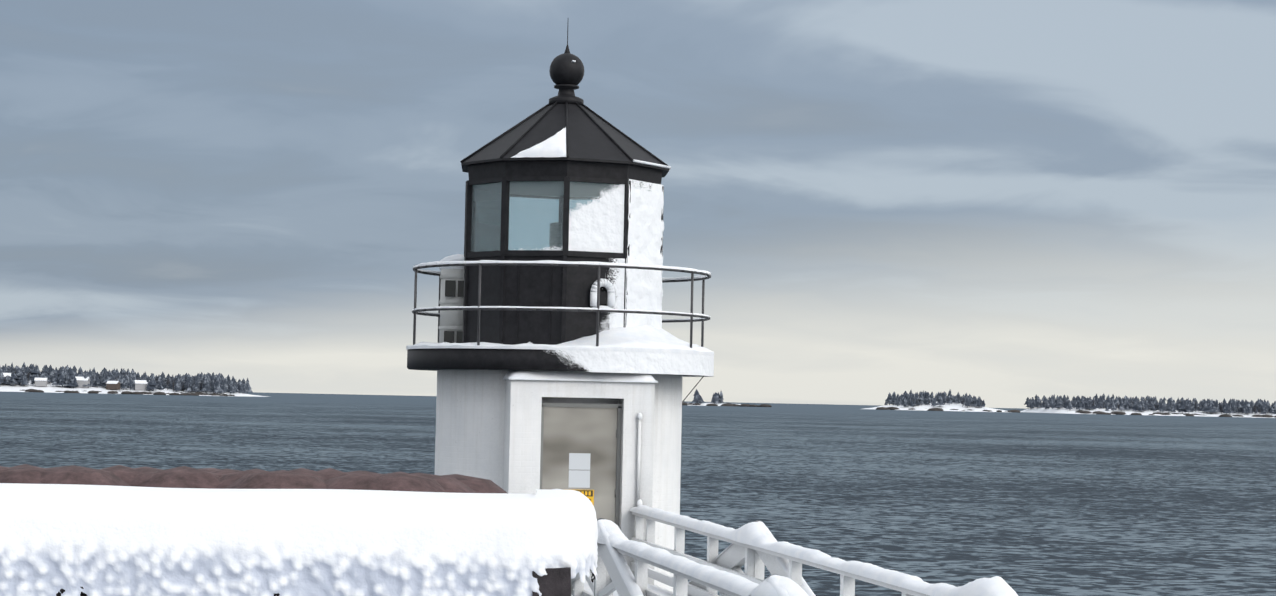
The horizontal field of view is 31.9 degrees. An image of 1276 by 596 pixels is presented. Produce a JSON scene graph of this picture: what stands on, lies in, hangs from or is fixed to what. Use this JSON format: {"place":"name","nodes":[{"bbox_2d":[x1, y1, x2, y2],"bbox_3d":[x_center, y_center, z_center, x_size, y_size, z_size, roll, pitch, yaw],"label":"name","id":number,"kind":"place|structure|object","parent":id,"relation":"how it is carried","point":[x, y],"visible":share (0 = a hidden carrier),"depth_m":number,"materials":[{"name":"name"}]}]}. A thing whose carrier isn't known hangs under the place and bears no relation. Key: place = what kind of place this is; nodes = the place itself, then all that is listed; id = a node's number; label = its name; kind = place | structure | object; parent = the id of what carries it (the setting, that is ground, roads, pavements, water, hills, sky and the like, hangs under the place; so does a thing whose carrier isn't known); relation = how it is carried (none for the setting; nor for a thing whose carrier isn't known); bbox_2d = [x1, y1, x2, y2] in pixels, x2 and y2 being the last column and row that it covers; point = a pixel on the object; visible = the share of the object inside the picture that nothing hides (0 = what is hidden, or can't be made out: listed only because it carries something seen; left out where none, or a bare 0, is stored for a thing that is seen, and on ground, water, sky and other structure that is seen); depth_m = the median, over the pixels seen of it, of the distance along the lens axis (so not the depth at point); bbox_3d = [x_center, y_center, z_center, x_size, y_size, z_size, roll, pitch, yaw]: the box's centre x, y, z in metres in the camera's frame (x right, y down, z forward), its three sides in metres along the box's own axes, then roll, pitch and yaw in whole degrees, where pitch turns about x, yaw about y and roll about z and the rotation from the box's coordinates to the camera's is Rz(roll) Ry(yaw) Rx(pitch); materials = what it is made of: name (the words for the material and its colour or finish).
{"place":"outdoors","nodes":[
{"label":"outdoors","id":0,"kind":"place"},
{"bbox_2d":[0,464,506,492],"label":"shore ledge rock","id":1,"kind":"object","parent":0,"point":[208,478],"visible":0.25,"depth_m":23.09,"materials":[{"name":"brown stone"}]},
{"bbox_2d":[407,27,703,591],"bbox_3d":[-1.043,1.297,29.710,4.060,10.130,4.060,2,-3,-11],"label":"lighthouse","id":2,"kind":"object","parent":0,"point":[599,149],"depth_m":28.61,"materials":[{"name":"white paint"}]},
{"bbox_2d":[444,280,463,342],"bbox_3d":[-2.477,0.217,30.401,0.310,0.910,0.060,1,-3,-1],"label":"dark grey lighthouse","id":3,"kind":"object","parent":2,"relation":"attached to","point":[450,287],"visible":0.54,"depth_m":30.38,"materials":[{"name":"grey metal"}]},
{"bbox_2d":[412,263,710,347],"bbox_3d":[-1.020,0.200,29.760,3.968,1.087,3.968,2,-3,-11],"label":"railing","id":4,"kind":"object","parent":2,"relation":"attached to","point":[480,265],"visible":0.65,"depth_m":28.27,"materials":[{"name":"black metal"}]},
{"bbox_2d":[473,181,649,196],"bbox_3d":[-0.984,-1.530,29.839,2.548,2.108,2.567,2,-3,-11],"label":"lighthouse lining","id":5,"kind":"object","parent":2,"relation":"attached to","point":[528,191],"depth_m":31.01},
{"bbox_2d":[540,403,621,526],"bbox_3d":[-0.759,2.404,27.939,1.090,2.170,0.102,2,-3,-11],"label":"door frame","id":6,"kind":"object","parent":2,"relation":"attached to","point":[618,462],"visible":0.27,"depth_m":28.03,"materials":[{"name":"grey metal"}]},
{"bbox_2d":[542,407,617,522],"bbox_3d":[-0.743,2.411,27.989,0.936,2.080,0.045,2,-3,-11],"label":"door","id":7,"kind":"structure","parent":6,"relation":"in","point":[568,430],"depth_m":28.01,"materials":[{"name":"grey metal"}]},
{"bbox_2d":[564,489,593,505],"bbox_3d":[-0.741,2.540,27.956,0.380,0.280,0.008,2,-3,-11],"label":"warning sign","id":8,"kind":"object","parent":7,"relation":"attached to","point":[590,497],"visible":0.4,"depth_m":27.98,"materials":[{"name":"yellow plastic"}]},
{"bbox_2d":[568,453,590,487],"bbox_3d":[-0.733,2.160,27.976,0.270,0.430,0.004,2,-3,-11],"label":"paper notice","id":9,"kind":"object","parent":7,"relation":"attached to","point":[579,470],"visible":1,"depth_m":27.97,"materials":[{"name":"white paper"}]},
{"bbox_2d":[575,490,592,500],"bbox_3d":[-0.738,2.393,27.964,0.350,0.481,0.006,2,-3,-11],"label":"sign lettering","id":10,"kind":"object","parent":7,"relation":"attached to","point":[587,492],"visible":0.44,"depth_m":27.98},
{"bbox_2d":[514,179,713,376],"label":"snow","id":11,"kind":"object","parent":2,"relation":"on","point":[597,226],"visible":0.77,"depth_m":28.71,"materials":[{"name":"white snow"}]},
{"bbox_2d":[549,222,561,248],"bbox_3d":[-1.100,-0.748,29.801,0.200,0.540,0.200,2,-3,-11],"label":"lighthouse lens","id":12,"kind":"object","parent":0,"point":[556,241],"depth_m":29.74,"materials":[{"name":"grey glass"}]},
{"bbox_2d":[0,392,1275,595],"bbox_3d":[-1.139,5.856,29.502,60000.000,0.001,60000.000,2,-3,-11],"label":"sea water","id":13,"kind":"structure","parent":0,"point":[1060,504],"depth_m":150.91,"materials":[{"name":"blue liquid"}]},
{"bbox_2d":[21,389,234,395],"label":"island rock","id":14,"kind":"object","parent":13,"relation":"in","point":[137,392],"visible":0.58,"depth_m":2111.41,"materials":[{"name":"grey stone"}]},
{"bbox_2d":[0,373,268,396],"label":"island snow","id":15,"kind":"structure","parent":14,"relation":"on","point":[49,388],"depth_m":2140.42,"materials":[{"name":"white snow"}]},
{"bbox_2d":[3,377,119,389],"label":"dark house","id":16,"kind":"structure","parent":15,"relation":"on","point":[114,386],"depth_m":2141.09,"materials":[{"name":"brown wood"}]},
{"bbox_2d":[35,379,148,390],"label":"house wall","id":17,"kind":"structure","parent":15,"relation":"on","point":[141,387],"depth_m":2141.52,"materials":[{"name":"grey wood"}]},
{"bbox_2d":[0,363,252,393],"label":"trees","id":18,"kind":"object","parent":15,"relation":"on","point":[220,383],"visible":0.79,"depth_m":2167.20,"materials":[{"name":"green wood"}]},
{"bbox_2d":[14,370,248,392],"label":"trunks","id":19,"kind":"object","parent":15,"relation":"on","point":[155,379],"visible":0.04,"depth_m":2161.74,"materials":[{"name":"grey"}]},
{"bbox_2d":[682,402,771,406],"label":"islet","id":20,"kind":"object","parent":13,"relation":"in","point":[741,405],"visible":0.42,"depth_m":2364.93,"materials":[{"name":"grey stone"}]},
{"bbox_2d":[693,403,740,405],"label":"ledge snow","id":21,"kind":"structure","parent":20,"relation":"on","point":[705,404],"depth_m":2382.95,"materials":[{"name":"white snow"}]},
{"bbox_2d":[692,389,723,403],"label":"trees","id":22,"kind":"object","parent":21,"relation":"on","point":[718,398],"visible":0.83,"depth_m":2401.88,"materials":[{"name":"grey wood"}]},
{"bbox_2d":[571,512,929,595],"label":"walkway railing","id":23,"kind":"object","parent":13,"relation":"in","point":[734,557],"visible":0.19,"depth_m":21.80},
{"bbox_2d":[876,407,1020,412],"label":"rocky shoreline","id":24,"kind":"structure","parent":13,"relation":"in","point":[930,409],"depth_m":2250.88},
{"bbox_2d":[864,402,1005,411],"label":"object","id":25,"kind":"structure","parent":24,"relation":"on","point":[926,407],"depth_m":2271.53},
{"bbox_2d":[885,390,985,407],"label":"trees","id":26,"kind":"object","parent":25,"relation":"on","point":[905,399],"visible":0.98,"depth_m":2297.66,"materials":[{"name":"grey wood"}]},
{"bbox_2d":[1076,410,1275,417],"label":"island rock","id":27,"kind":"object","parent":13,"relation":"in","point":[1124,413],"visible":0.44,"depth_m":2242.64,"materials":[{"name":"grey stone"}]},
{"bbox_2d":[1020,407,1275,417],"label":"island snow","id":28,"kind":"structure","parent":27,"relation":"on","point":[1071,411],"depth_m":2271.51,"materials":[{"name":"white snow"}]},
{"bbox_2d":[1024,393,1275,414],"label":"trees","id":29,"kind":"object","parent":28,"relation":"on","point":[1182,406],"visible":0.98,"depth_m":2290.09,"materials":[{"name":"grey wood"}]},
{"bbox_2d":[1050,400,1260,413],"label":"trunks","id":30,"kind":"object","parent":28,"relation":"on","point":[1180,401],"visible":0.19,"depth_m":2291.12,"materials":[{"name":"grey"}]},
{"bbox_3d":[-1.379,5.724,29.590,8.850,2.824,9.173,2,-3,-11],"label":"rock","id":31,"kind":"object","parent":13,"relation":"in","visible":0},
{"bbox_2d":[406,60,713,506],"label":"snow","id":32,"kind":"structure","parent":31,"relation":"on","point":[643,338],"depth_m":28.24,"materials":[{"name":"white snow"}]},
{"bbox_2d":[0,0,1275,408],"label":"sky","id":33,"kind":"structure","parent":0,"point":[1004,203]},
{"bbox_2d":[571,505,1017,595],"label":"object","id":34,"kind":"structure","parent":0,"point":[612,537],"depth_m":19.07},
{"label":"bank snow","id":35,"kind":"object","parent":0,"visible":0},
{"bbox_2d":[56,567,570,595],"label":"rock","id":36,"kind":"object","parent":35,"relation":"on","point":[555,582],"visible":0.02,"depth_m":9.86,"materials":[{"name":"grey stone"}]},
{"bbox_2d":[0,483,597,595],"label":"snow","id":37,"kind":"structure","parent":36,"relation":"on","point":[91,540],"depth_m":9.84,"materials":[{"name":"white snow"}]}
]}

